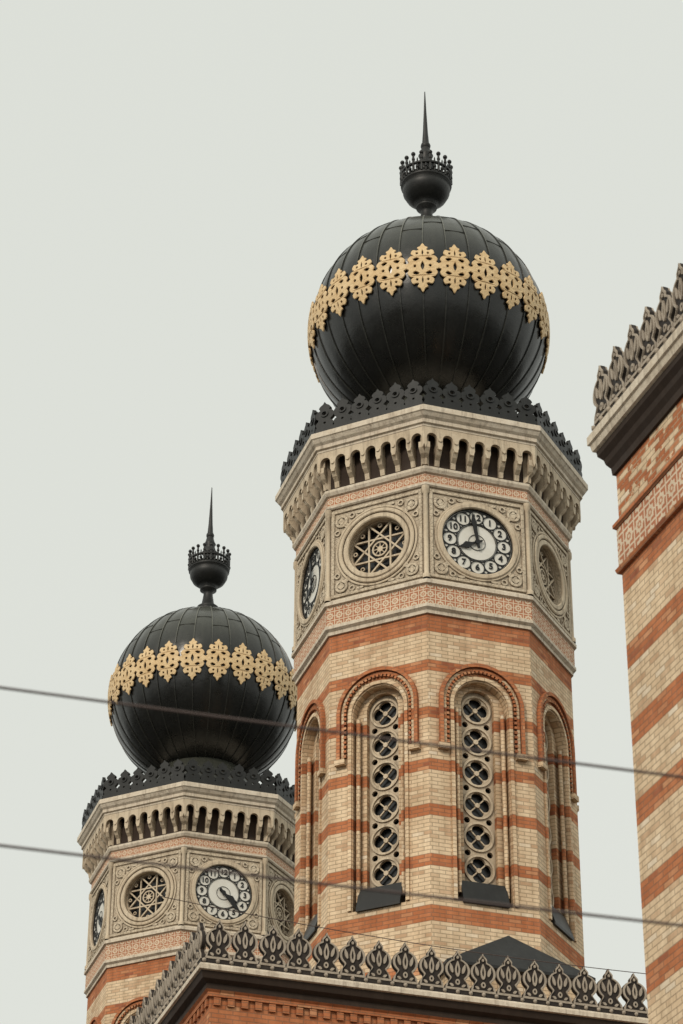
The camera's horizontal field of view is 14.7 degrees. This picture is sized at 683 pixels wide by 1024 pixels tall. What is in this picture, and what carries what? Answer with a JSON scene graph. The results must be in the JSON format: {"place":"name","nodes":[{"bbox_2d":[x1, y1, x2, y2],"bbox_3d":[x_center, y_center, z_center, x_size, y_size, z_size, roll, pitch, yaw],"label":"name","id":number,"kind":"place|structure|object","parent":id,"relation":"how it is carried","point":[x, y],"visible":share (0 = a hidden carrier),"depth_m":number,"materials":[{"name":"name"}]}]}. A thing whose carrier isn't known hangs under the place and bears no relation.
{"place":"outdoors","nodes":[
{"label":"outdoors","id":0,"kind":"place"},
{"bbox_2d":[77,488,296,1023],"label":"synagogue tower","id":1,"kind":"structure","parent":0,"point":[200,797],"depth_m":76.18,"materials":[{"name":"beige brick"}]},
{"bbox_2d":[126,873,291,936],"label":"star windows","id":2,"kind":"structure","parent":1,"relation":"in","point":[143,899],"depth_m":75.08,"materials":[{"name":"stone"}]},
{"bbox_2d":[0,844,682,926],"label":"overhead cable","id":3,"kind":"object","parent":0,"point":[343,886],"visible":1,"depth_m":12.95,"materials":[{"name":"grey metal"}]},
{"bbox_2d":[0,686,682,778],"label":"overhead cable","id":4,"kind":"object","parent":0,"point":[344,733],"visible":1,"depth_m":13.38,"materials":[{"name":"grey metal"}]},
{"bbox_2d":[0,0,682,1023],"label":"sky","id":5,"kind":"structure","parent":0,"point":[181,181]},
{"bbox_2d":[159,896,645,973],"bbox_3d":[1.712,7.274,45.100,9.824,0.473,0.014,8,-32,-13],"label":"overhead cable","id":6,"kind":"object","parent":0,"point":[400,940],"visible":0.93,"depth_m":44.88,"materials":[{"name":"black metal"}]},
{"bbox_2d":[275,92,587,981],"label":"synagogue tower","id":7,"kind":"structure","parent":0,"point":[433,490],"depth_m":57.87,"materials":[{"name":"beige brick"}]},
{"bbox_2d":[351,520,556,603],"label":"star windows","id":8,"kind":"structure","parent":7,"relation":"in","point":[375,549],"depth_m":58.57,"materials":[{"name":"stone"}]},
{"label":"ground","id":9,"kind":"structure","parent":0,"visible":0},
{"bbox_2d":[124,920,648,1023],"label":"synagogue facade block","id":10,"kind":"structure","parent":9,"relation":"on","point":[198,984],"depth_m":49.49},
{"bbox_2d":[587,263,682,1023],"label":"brick corner building","id":11,"kind":"structure","parent":9,"relation":"on","point":[635,440],"depth_m":34.19,"materials":[{"name":"brick"}]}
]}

